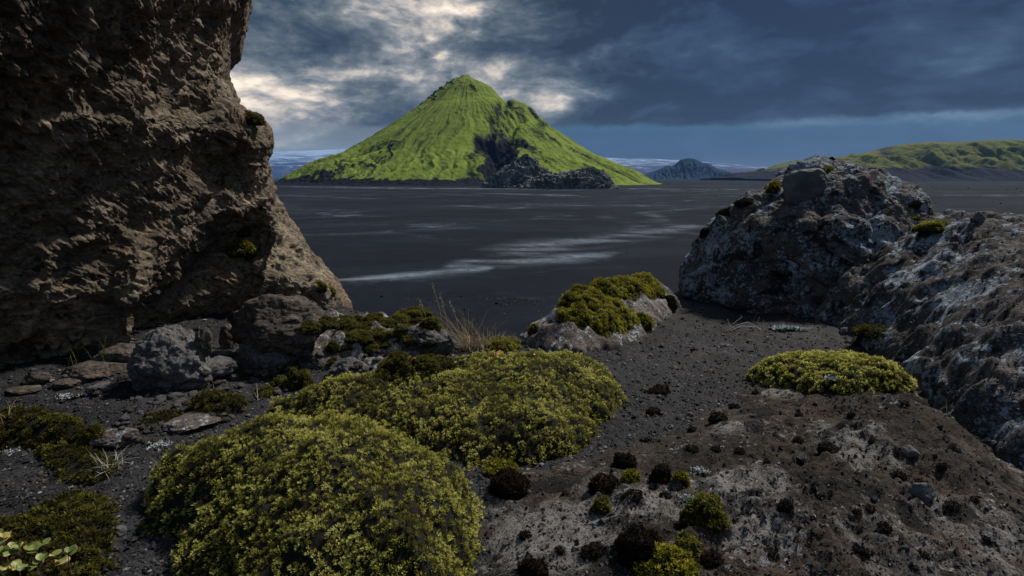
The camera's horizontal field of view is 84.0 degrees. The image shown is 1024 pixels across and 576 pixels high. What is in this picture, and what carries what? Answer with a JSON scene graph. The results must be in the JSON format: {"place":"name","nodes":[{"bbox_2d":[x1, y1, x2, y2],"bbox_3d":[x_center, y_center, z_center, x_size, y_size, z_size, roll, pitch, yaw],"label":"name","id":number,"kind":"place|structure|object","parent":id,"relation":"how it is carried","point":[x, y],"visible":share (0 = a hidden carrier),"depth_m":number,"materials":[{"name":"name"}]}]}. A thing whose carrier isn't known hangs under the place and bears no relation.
{"place":"outdoors","nodes":[
{"label":"outdoors","id":0,"kind":"place"},
{"bbox_2d":[0,291,874,575],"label":"ground","id":1,"kind":"structure","parent":0,"point":[722,312],"depth_m":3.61,"materials":[{"name":"gravel"}]},
{"bbox_2d":[5,384,41,394],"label":"flat stone","id":2,"kind":"object","parent":1,"relation":"on","point":[24,389],"visible":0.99,"depth_m":3.48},
{"bbox_2d":[22,371,52,384],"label":"stone","id":3,"kind":"object","parent":1,"relation":"on","point":[34,377],"visible":0.81,"depth_m":3.58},
{"bbox_2d":[0,404,105,451],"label":"moss mound","id":4,"kind":"object","parent":1,"relation":"on","point":[22,427],"visible":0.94,"depth_m":2.91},
{"bbox_2d":[0,488,120,575],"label":"moss mound","id":5,"kind":"object","parent":1,"relation":"on","point":[82,520],"visible":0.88,"depth_m":2.04,"materials":[{"name":"plant"}]},
{"bbox_2d":[0,528,77,575],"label":"leafy plant","id":6,"kind":"object","parent":5,"relation":"on","point":[19,565],"visible":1,"depth_m":1.83,"materials":[{"name":"green plant"}]},
{"bbox_2d":[49,378,93,387],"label":"flat stone","id":7,"kind":"object","parent":1,"relation":"on","point":[67,382],"visible":0.79,"depth_m":3.56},
{"bbox_2d":[33,440,121,486],"bbox_3d":[-2.079,0.812,2.716,0.638,0.123,0.266,7,13,31],"label":"moss patch","id":8,"kind":"object","parent":1,"relation":"on","point":[72,463],"visible":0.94,"depth_m":2.65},
{"bbox_2d":[62,360,127,379],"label":"flat stone","id":9,"kind":"object","parent":1,"relation":"on","point":[91,369],"visible":0.87,"depth_m":3.69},
{"bbox_2d":[85,381,113,393],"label":"stone","id":10,"kind":"object","parent":1,"relation":"on","point":[104,386],"visible":0.78,"depth_m":3.49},
{"bbox_2d":[85,445,139,476],"bbox_3d":[-1.868,0.795,2.646,0.264,0.124,0.207,8,14,37],"label":"grass tuft","id":11,"kind":"object","parent":1,"relation":"on","point":[112,464],"visible":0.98,"depth_m":2.62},
{"bbox_2d":[91,343,135,362],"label":"rock","id":12,"kind":"object","parent":1,"relation":"on","point":[120,352],"visible":0.39,"depth_m":3.83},
{"bbox_2d":[89,427,141,448],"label":"stone","id":13,"kind":"object","parent":1,"relation":"on","point":[112,438],"visible":0.88,"depth_m":2.83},
{"bbox_2d":[107,525,126,537],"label":"stone","id":14,"kind":"object","parent":1,"relation":"on","point":[122,531],"visible":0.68,"depth_m":2.14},
{"bbox_2d":[143,440,172,450],"bbox_3d":[-1.794,0.788,2.874,0.137,0.031,0.105,0,11,0],"label":"lichen","id":15,"kind":"object","parent":1,"relation":"on","point":[159,443],"visible":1,"depth_m":2.88},
{"bbox_2d":[137,408,182,424],"bbox_3d":[-1.951,0.721,3.182,0.232,0.087,0.170,-2,11,-11],"label":"moss patch","id":16,"kind":"object","parent":1,"relation":"on","point":[168,416],"visible":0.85,"depth_m":3.16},
{"bbox_2d":[126,324,216,390],"bbox_3d":[-2.163,0.504,3.633,0.554,0.532,0.386,0,11,0],"label":"boulder","id":17,"kind":"object","parent":1,"relation":"on","point":[168,357],"visible":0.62,"depth_m":3.51,"materials":[{"name":"grey stone"}]},
{"bbox_2d":[0,0,352,368],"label":"cliff","id":18,"kind":"structure","parent":1,"relation":"on","point":[138,187],"depth_m":4.04,"materials":[{"name":"stone"}]},
{"bbox_2d":[219,238,255,257],"bbox_3d":[-2.612,-0.395,5.448,0.360,0.187,0.243,0,11,0],"label":"moss tuft","id":19,"kind":"object","parent":18,"relation":"attached to","point":[236,248],"visible":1,"depth_m":5.39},
{"bbox_2d":[244,109,266,125],"bbox_3d":[-2.421,-1.577,5.254,0.304,0.151,0.209,0,11,0],"label":"moss tuft","id":20,"kind":"object","parent":18,"relation":"on","point":[255,118],"visible":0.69,"depth_m":5.21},
{"bbox_2d":[313,280,327,291],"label":"moss tuft","id":21,"kind":"object","parent":18,"relation":"on","point":[322,286],"visible":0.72,"depth_m":5.43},
{"bbox_2d":[161,410,221,433],"bbox_3d":[-1.749,0.737,3.156,0.297,0.073,0.289,0,11,0],"label":"stone","id":22,"kind":"object","parent":1,"relation":"on","point":[188,421],"visible":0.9,"depth_m":3.08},
{"bbox_2d":[185,388,250,417],"bbox_3d":[-1.694,0.664,3.294,0.384,0.155,0.312,0,11,0],"label":"moss mound","id":23,"kind":"object","parent":1,"relation":"on","point":[233,403],"visible":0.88,"depth_m":3.25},
{"bbox_2d":[206,356,238,376],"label":"stone","id":24,"kind":"object","parent":1,"relation":"on","point":[218,366],"visible":0.82,"depth_m":3.66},
{"bbox_2d":[194,325,212,357],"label":"stone","id":25,"kind":"object","parent":24,"relation":"on","point":[203,342],"visible":0.91,"depth_m":3.58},
{"bbox_2d":[210,350,234,357],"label":"stone","id":26,"kind":"object","parent":1,"relation":"on","point":[227,353],"visible":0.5,"depth_m":3.94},
{"bbox_2d":[218,323,236,349],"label":"stone","id":27,"kind":"object","parent":1,"relation":"on","point":[225,341],"visible":0.55,"depth_m":4.16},
{"bbox_2d":[253,384,274,397],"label":"moss cushion","id":28,"kind":"object","parent":1,"relation":"on","point":[267,391],"visible":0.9,"depth_m":3.49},
{"bbox_2d":[234,343,300,375],"bbox_3d":[-1.677,0.491,3.927,0.404,0.347,0.328,5,12,23],"label":"boulder","id":29,"kind":"object","parent":1,"relation":"on","point":[251,356],"visible":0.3,"depth_m":3.79,"materials":[{"name":"grey stone"}]},
{"bbox_2d":[229,294,332,354],"bbox_3d":[-1.608,0.254,3.965,0.702,0.441,0.503,5,12,25],"label":"boulder","id":30,"kind":"object","parent":29,"relation":"on","point":[268,323],"visible":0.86,"depth_m":3.83,"materials":[{"name":"stone"}]},
{"bbox_2d":[299,320,321,334],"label":"moss cushion","id":31,"kind":"object","parent":30,"relation":"on","point":[310,328],"visible":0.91,"depth_m":3.79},
{"bbox_2d":[318,314,339,330],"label":"moss cushion","id":32,"kind":"object","parent":30,"relation":"on","point":[327,322],"visible":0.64,"depth_m":3.88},
{"bbox_2d":[269,375,286,389],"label":"moss cushion","id":33,"kind":"object","parent":1,"relation":"on","point":[279,381],"visible":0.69,"depth_m":3.59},
{"bbox_2d":[286,367,314,389],"bbox_3d":[-1.353,0.589,3.637,0.213,0.190,0.172,0,11,0],"label":"moss cushion","id":34,"kind":"object","parent":1,"relation":"on","point":[297,379],"visible":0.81,"depth_m":3.58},
{"bbox_2d":[138,408,487,575],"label":"moss mound","id":35,"kind":"object","parent":1,"relation":"on","point":[328,493],"visible":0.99,"depth_m":1.98,"materials":[{"name":"plant"}]},
{"bbox_2d":[328,357,375,378],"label":"rock","id":36,"kind":"object","parent":1,"relation":"on","point":[338,367],"visible":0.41,"depth_m":3.77,"materials":[{"name":"grey stone"}]},
{"bbox_2d":[295,308,432,370],"bbox_3d":[-1.102,0.422,4.493,1.351,0.433,1.299,0,11,0],"label":"rock slab","id":37,"kind":"object","parent":1,"relation":"on","point":[325,338],"visible":0.18,"depth_m":4.04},
{"bbox_2d":[324,339,340,355],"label":"moss cushion","id":38,"kind":"object","parent":37,"relation":"on","point":[333,347],"visible":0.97,"depth_m":4.00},
{"bbox_2d":[333,314,355,322],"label":"moss cushion","id":39,"kind":"object","parent":37,"relation":"on","point":[344,317],"visible":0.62,"depth_m":4.47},
{"bbox_2d":[335,318,360,332],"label":"moss cushion","id":40,"kind":"object","parent":37,"relation":"on","point":[347,325],"visible":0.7,"depth_m":4.30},
{"bbox_2d":[345,329,374,345],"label":"moss cushion","id":41,"kind":"object","parent":37,"relation":"on","point":[361,337],"visible":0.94,"depth_m":4.07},
{"bbox_2d":[360,320,378,329],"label":"moss cushion","id":42,"kind":"object","parent":37,"relation":"on","point":[365,325],"visible":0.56,"depth_m":4.32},
{"bbox_2d":[362,342,380,353],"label":"moss cushion","id":43,"kind":"object","parent":37,"relation":"on","point":[370,348],"visible":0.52,"depth_m":4.07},
{"bbox_2d":[362,312,383,321],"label":"moss cushion","id":44,"kind":"object","parent":37,"relation":"on","point":[375,316],"visible":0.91,"depth_m":4.41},
{"bbox_2d":[369,327,386,341],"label":"moss cushion","id":45,"kind":"object","parent":37,"relation":"on","point":[377,335],"visible":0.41,"depth_m":4.15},
{"bbox_2d":[380,327,395,339],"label":"moss cushion","id":46,"kind":"object","parent":37,"relation":"on","point":[389,335],"visible":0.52,"depth_m":4.15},
{"bbox_2d":[379,317,398,328],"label":"moss cushion","id":47,"kind":"object","parent":37,"relation":"on","point":[388,322],"visible":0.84,"depth_m":4.39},
{"bbox_2d":[393,323,413,338],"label":"moss cushion","id":48,"kind":"object","parent":37,"relation":"on","point":[400,330],"visible":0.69,"depth_m":4.15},
{"bbox_2d":[401,334,417,346],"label":"moss cushion","id":49,"kind":"object","parent":37,"relation":"on","point":[408,340],"visible":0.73,"depth_m":4.07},
{"bbox_2d":[389,313,410,323],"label":"moss cushion","id":50,"kind":"object","parent":1,"relation":"on","point":[403,318],"visible":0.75,"depth_m":5.41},
{"bbox_2d":[394,306,432,324],"bbox_3d":[-0.983,0.257,5.627,0.431,0.146,0.360,0,11,0],"label":"moss cushion","id":51,"kind":"object","parent":1,"relation":"on","point":[417,314],"visible":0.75,"depth_m":5.55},
{"bbox_2d":[375,353,475,380],"bbox_3d":[-0.542,0.552,3.611,0.630,0.322,0.566,0,11,0],"label":"moss patch","id":52,"kind":"object","parent":1,"relation":"on","point":[409,369],"visible":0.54,"depth_m":3.41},
{"bbox_2d":[386,349,410,370],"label":"moss cushion","id":53,"kind":"object","parent":52,"relation":"on","point":[398,359],"visible":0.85,"depth_m":3.40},
{"bbox_2d":[409,354,439,370],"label":"moss cushion","id":54,"kind":"object","parent":52,"relation":"on","point":[419,362],"visible":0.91,"depth_m":3.41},
{"bbox_2d":[398,322,455,358],"bbox_3d":[-0.626,0.409,4.214,0.423,0.318,0.321,0,11,0],"label":"rock","id":55,"kind":"object","parent":1,"relation":"on","point":[446,344],"visible":0.5,"depth_m":4.11,"materials":[{"name":"grey stone"}]},
{"bbox_2d":[420,336,436,347],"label":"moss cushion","id":56,"kind":"object","parent":55,"relation":"on","point":[431,344],"visible":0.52,"depth_m":4.06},
{"bbox_2d":[419,316,442,330],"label":"moss cushion","id":57,"kind":"object","parent":55,"relation":"on","point":[431,323],"visible":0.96,"depth_m":4.13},
{"bbox_2d":[263,349,627,470],"bbox_3d":[-0.269,0.604,3.501,1.913,0.376,1.605,4,12,22],"label":"moss carpet","id":58,"kind":"object","parent":1,"relation":"on","point":[527,408],"visible":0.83,"depth_m":3.13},
{"bbox_2d":[413,284,513,352],"bbox_3d":[-0.451,0.270,4.510,1.009,0.656,0.628,0,11,0],"label":"grass tussock","id":59,"kind":"object","parent":1,"relation":"on","point":[470,343],"depth_m":4.50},
{"bbox_2d":[484,335,521,353],"bbox_3d":[-0.075,0.452,4.577,0.305,0.114,0.332,-9,14,-37],"label":"moss patch","id":60,"kind":"object","parent":1,"relation":"on","point":[509,346],"visible":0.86,"depth_m":4.50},
{"bbox_2d":[519,281,680,353],"bbox_3d":[0.861,1.000,5.629,1.267,2.098,2.636,7,13,31],"label":"mossy rock","id":61,"kind":"object","parent":1,"relation":"on","point":[552,334],"visible":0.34,"depth_m":4.54,"materials":[{"name":"stone"}]},
{"bbox_2d":[527,323,539,335],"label":"moss cushion","id":62,"kind":"object","parent":61,"relation":"on","point":[533,328],"visible":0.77,"depth_m":4.63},
{"bbox_2d":[569,308,591,325],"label":"moss cushion","id":63,"kind":"object","parent":61,"relation":"on","point":[584,318],"visible":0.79,"depth_m":4.54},
{"bbox_2d":[555,280,640,338],"bbox_3d":[0.735,0.842,5.432,0.788,1.848,1.653,0,11,0],"label":"moss patch","id":64,"kind":"object","parent":61,"relation":"on","point":[609,315],"visible":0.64,"depth_m":4.75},
{"bbox_2d":[590,271,661,300],"bbox_3d":[1.273,1.534,6.500,0.775,3.647,2.676,3,11,16],"label":"moss patch","id":65,"kind":"object","parent":61,"relation":"on","point":[627,287],"visible":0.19,"depth_m":5.47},
{"bbox_2d":[652,286,665,297],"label":"moss cushion","id":66,"kind":"object","parent":65,"relation":"on","point":[660,292],"visible":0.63,"depth_m":5.71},
{"bbox_2d":[636,312,653,332],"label":"moss cushion","id":67,"kind":"object","parent":61,"relation":"on","point":[647,321],"visible":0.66,"depth_m":5.02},
{"bbox_2d":[660,295,677,311],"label":"moss cushion","id":68,"kind":"object","parent":61,"relation":"on","point":[672,302],"visible":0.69,"depth_m":5.66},
{"bbox_2d":[645,406,660,414],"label":"black moss clump","id":69,"kind":"object","parent":1,"relation":"on","point":[651,410],"visible":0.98,"depth_m":3.34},
{"bbox_2d":[648,384,671,394],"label":"black moss clump","id":70,"kind":"object","parent":1,"relation":"on","point":[663,389],"visible":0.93,"depth_m":3.66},
{"bbox_2d":[474,387,1023,575],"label":"bedrock","id":71,"kind":"structure","parent":1,"relation":"on","point":[881,431],"depth_m":2.23,"materials":[{"name":"stone"}]},
{"bbox_2d":[482,457,520,477],"bbox_3d":[-0.042,0.838,2.647,0.209,0.080,0.173,0,11,0],"label":"moss cushion","id":72,"kind":"object","parent":71,"relation":"on","point":[492,467],"visible":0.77,"depth_m":2.64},
{"bbox_2d":[489,467,531,499],"bbox_3d":[-0.010,0.853,2.462,0.208,0.142,0.186,0,11,0],"label":"moss cushion","id":73,"kind":"object","parent":71,"relation":"on","point":[507,483],"visible":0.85,"depth_m":2.42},
{"bbox_2d":[519,530,531,541],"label":"black moss clump","id":74,"kind":"object","parent":71,"relation":"on","point":[524,535],"visible":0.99,"depth_m":2.07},
{"bbox_2d":[516,557,548,575],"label":"moss cushion","id":75,"kind":"object","parent":71,"relation":"on","point":[531,566],"visible":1,"depth_m":1.89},
{"bbox_2d":[580,541,605,560],"bbox_3d":[0.287,0.896,1.948,0.110,0.062,0.089,0,11,0],"label":"black moss clump","id":76,"kind":"object","parent":71,"relation":"on","point":[592,551],"visible":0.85,"depth_m":1.93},
{"bbox_2d":[587,494,610,514],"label":"moss cushion","id":77,"kind":"object","parent":71,"relation":"on","point":[601,505],"visible":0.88,"depth_m":2.13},
{"bbox_2d":[587,471,620,495],"bbox_3d":[0.371,0.783,2.262,0.146,0.091,0.130,0,11,0],"label":"moss cushion","id":78,"kind":"object","parent":71,"relation":"on","point":[605,484],"visible":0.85,"depth_m":2.25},
{"bbox_2d":[611,452,637,469],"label":"moss cushion","id":79,"kind":"object","parent":71,"relation":"on","point":[622,460],"visible":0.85,"depth_m":2.54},
{"bbox_2d":[620,468,640,483],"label":"moss cushion","id":80,"kind":"object","parent":71,"relation":"on","point":[629,476],"visible":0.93,"depth_m":2.35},
{"bbox_2d":[621,488,643,502],"bbox_3d":[0.461,0.792,2.168,0.092,0.055,0.077,0,11,0],"label":"black moss clump","id":81,"kind":"object","parent":71,"relation":"on","point":[633,493],"visible":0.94,"depth_m":2.16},
{"bbox_2d":[611,523,661,571],"bbox_3d":[0.425,0.877,1.919,0.183,0.155,0.172,-3,11,-17],"label":"moss cushion","id":82,"kind":"object","parent":71,"relation":"on","point":[634,543],"visible":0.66,"depth_m":1.87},
{"bbox_2d":[648,462,671,484],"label":"moss cushion","id":83,"kind":"object","parent":71,"relation":"on","point":[660,473],"visible":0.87,"depth_m":2.33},
{"bbox_2d":[629,541,701,575],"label":"moss cushion","id":84,"kind":"object","parent":71,"relation":"on","point":[668,559],"visible":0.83,"depth_m":1.83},
{"bbox_2d":[671,469,690,487],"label":"moss cushion","id":85,"kind":"object","parent":71,"relation":"on","point":[682,478],"visible":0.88,"depth_m":2.30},
{"bbox_2d":[670,529,702,560],"bbox_3d":[0.585,0.876,1.931,0.125,0.102,0.110,0,11,0],"label":"moss cushion","id":86,"kind":"object","parent":71,"relation":"on","point":[685,539],"visible":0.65,"depth_m":1.91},
{"bbox_2d":[683,443,698,453],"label":"black moss clump","id":87,"kind":"object","parent":71,"relation":"on","point":[692,449],"visible":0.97,"depth_m":2.64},
{"bbox_2d":[678,490,730,538],"bbox_3d":[0.691,0.808,2.036,0.180,0.144,0.155,0,11,0],"label":"moss cushion","id":88,"kind":"object","parent":71,"relation":"on","point":[705,510],"visible":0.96,"depth_m":2.01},
{"bbox_2d":[700,548,724,567],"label":"moss cushion","id":89,"kind":"object","parent":71,"relation":"on","point":[711,559],"visible":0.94,"depth_m":1.88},
{"bbox_2d":[708,411,727,423],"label":"black moss clump","id":90,"kind":"object","parent":71,"relation":"on","point":[715,417],"visible":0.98,"depth_m":3.11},
{"bbox_2d":[763,545,779,560],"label":"black moss clump","id":91,"kind":"object","parent":71,"relation":"on","point":[772,551],"visible":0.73,"depth_m":1.93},
{"bbox_2d":[776,497,794,513],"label":"black moss clump","id":92,"kind":"object","parent":71,"relation":"on","point":[783,505],"visible":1,"depth_m":2.03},
{"bbox_2d":[816,442,841,454],"bbox_3d":[1.436,0.727,2.582,0.102,0.054,0.085,-4,12,-18],"label":"black moss clump","id":93,"kind":"object","parent":71,"relation":"on","point":[825,447],"visible":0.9,"depth_m":2.57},
{"bbox_2d":[852,545,871,559],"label":"black moss clump","id":94,"kind":"object","parent":71,"relation":"on","point":[863,551],"visible":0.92,"depth_m":1.89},
{"bbox_2d":[877,521,893,533],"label":"black moss clump","id":95,"kind":"object","parent":71,"relation":"on","point":[887,529],"visible":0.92,"depth_m":1.99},
{"bbox_2d":[889,470,907,480],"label":"black moss clump","id":96,"kind":"object","parent":71,"relation":"on","point":[900,475],"visible":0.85,"depth_m":2.33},
{"bbox_2d":[902,445,920,457],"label":"stone","id":97,"kind":"object","parent":71,"relation":"on","point":[909,450],"visible":0.98,"depth_m":2.47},
{"bbox_2d":[908,482,935,502],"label":"stone","id":98,"kind":"object","parent":71,"relation":"on","point":[926,492],"visible":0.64,"depth_m":2.18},
{"bbox_2d":[936,462,952,471],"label":"black moss clump","id":99,"kind":"object","parent":71,"relation":"on","point":[942,467],"visible":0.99,"depth_m":2.41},
{"bbox_2d":[944,499,962,512],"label":"black moss clump","id":100,"kind":"object","parent":71,"relation":"on","point":[949,504],"visible":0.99,"depth_m":2.16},
{"bbox_2d":[769,302,811,330],"bbox_3d":[2.422,0.238,4.943,0.357,0.243,0.170,-3,11,-17],"label":"silver plant","id":101,"kind":"object","parent":1,"relation":"on","point":[781,328],"visible":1,"depth_m":4.95,"materials":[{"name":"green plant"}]},
{"bbox_2d":[678,155,936,314],"bbox_3d":[3.643,-0.348,6.253,3.615,2.172,2.199,0,11,0],"label":"boulder","id":102,"kind":"object","parent":1,"relation":"on","point":[695,283],"visible":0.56,"depth_m":5.57,"materials":[{"name":"stone"}]},
{"bbox_2d":[733,197,753,206],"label":"moss cushion","id":103,"kind":"object","parent":102,"relation":"on","point":[743,202],"visible":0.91,"depth_m":5.88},
{"bbox_2d":[765,181,781,193],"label":"moss cushion","id":104,"kind":"object","parent":102,"relation":"on","point":[773,187],"visible":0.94,"depth_m":5.86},
{"bbox_2d":[782,168,827,205],"bbox_3d":[2.928,-0.973,5.698,0.455,0.448,0.176,0,11,0],"label":"rock","id":105,"kind":"object","parent":102,"relation":"on","point":[799,185],"visible":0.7,"depth_m":5.62,"materials":[{"name":"grey stone"}]},
{"bbox_2d":[745,348,916,394],"bbox_3d":[2.086,0.522,3.723,0.974,0.342,0.954,0,11,0],"label":"moss mound","id":106,"kind":"object","parent":1,"relation":"on","point":[802,371],"visible":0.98,"depth_m":3.51,"materials":[{"name":"plant"}]},
{"bbox_2d":[796,209,1023,470],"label":"rock ridge","id":107,"kind":"object","parent":1,"relation":"on","point":[950,288],"visible":0.74,"depth_m":3.96,"materials":[{"name":"stone"}]},
{"bbox_2d":[852,323,887,338],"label":"moss cushion","id":108,"kind":"object","parent":107,"relation":"on","point":[866,330],"visible":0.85,"depth_m":4.42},
{"bbox_2d":[910,220,950,233],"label":"moss cushion","id":109,"kind":"object","parent":107,"relation":"on","point":[935,226],"visible":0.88,"depth_m":4.92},
{"bbox_2d":[970,211,985,222],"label":"stone","id":110,"kind":"object","parent":107,"relation":"on","point":[978,217],"visible":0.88,"depth_m":4.69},
{"bbox_2d":[274,74,660,185],"bbox_3d":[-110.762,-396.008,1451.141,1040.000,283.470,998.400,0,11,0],"label":"cone mountain","id":111,"kind":"structure","parent":0,"point":[465,130],"depth_m":1214.81,"materials":[{"name":"plant"}]},
{"bbox_2d":[364,246,652,317],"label":"stones","id":112,"kind":"object","parent":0,"point":[486,298],"visible":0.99,"depth_m":70.26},
{"bbox_2d":[268,149,768,176],"bbox_3d":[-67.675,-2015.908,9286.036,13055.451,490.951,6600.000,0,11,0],"label":"glacier","id":113,"kind":"object","parent":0,"point":[283,163],"visible":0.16,"depth_m":8010.35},
{"bbox_2d":[230,0,1023,166],"label":"sky","id":114,"kind":"structure","parent":0,"point":[764,83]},
{"bbox_2d":[273,179,1023,336],"bbox_3d":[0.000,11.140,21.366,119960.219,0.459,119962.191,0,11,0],"label":"black sand plain","id":115,"kind":"structure","parent":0,"point":[362,241],"depth_m":150.28,"materials":[{"name":"sand"}]},
{"bbox_2d":[480,154,552,187],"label":"lava crag","id":116,"kind":"structure","parent":115,"relation":"on","point":[517,172],"depth_m":812.92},
{"bbox_2d":[517,167,618,188],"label":"lava crag","id":117,"kind":"structure","parent":115,"relation":"on","point":[589,178],"depth_m":762.51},
{"bbox_2d":[644,158,730,178],"bbox_3d":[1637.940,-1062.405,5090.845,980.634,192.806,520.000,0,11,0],"label":"peaked hill","id":118,"kind":"structure","parent":115,"relation":"on","point":[688,168],"depth_m":4988.70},
{"bbox_2d":[642,165,754,174],"bbox_3d":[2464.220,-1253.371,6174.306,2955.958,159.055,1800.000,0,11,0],"label":"hills","id":119,"kind":"structure","parent":0,"point":[734,170],"depth_m":6074.69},
{"bbox_2d":[469,181,1023,575],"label":"stone chips","id":120,"kind":"object","parent":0,"point":[800,525],"visible":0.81,"depth_m":2.29,"materials":[{"name":"stone"}]},
{"bbox_2d":[700,139,1023,180],"bbox_3d":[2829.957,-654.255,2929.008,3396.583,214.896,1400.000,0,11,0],"label":"hills","id":121,"kind":"structure","parent":0,"point":[991,160],"depth_m":2570.00,"materials":[{"name":"plant"}]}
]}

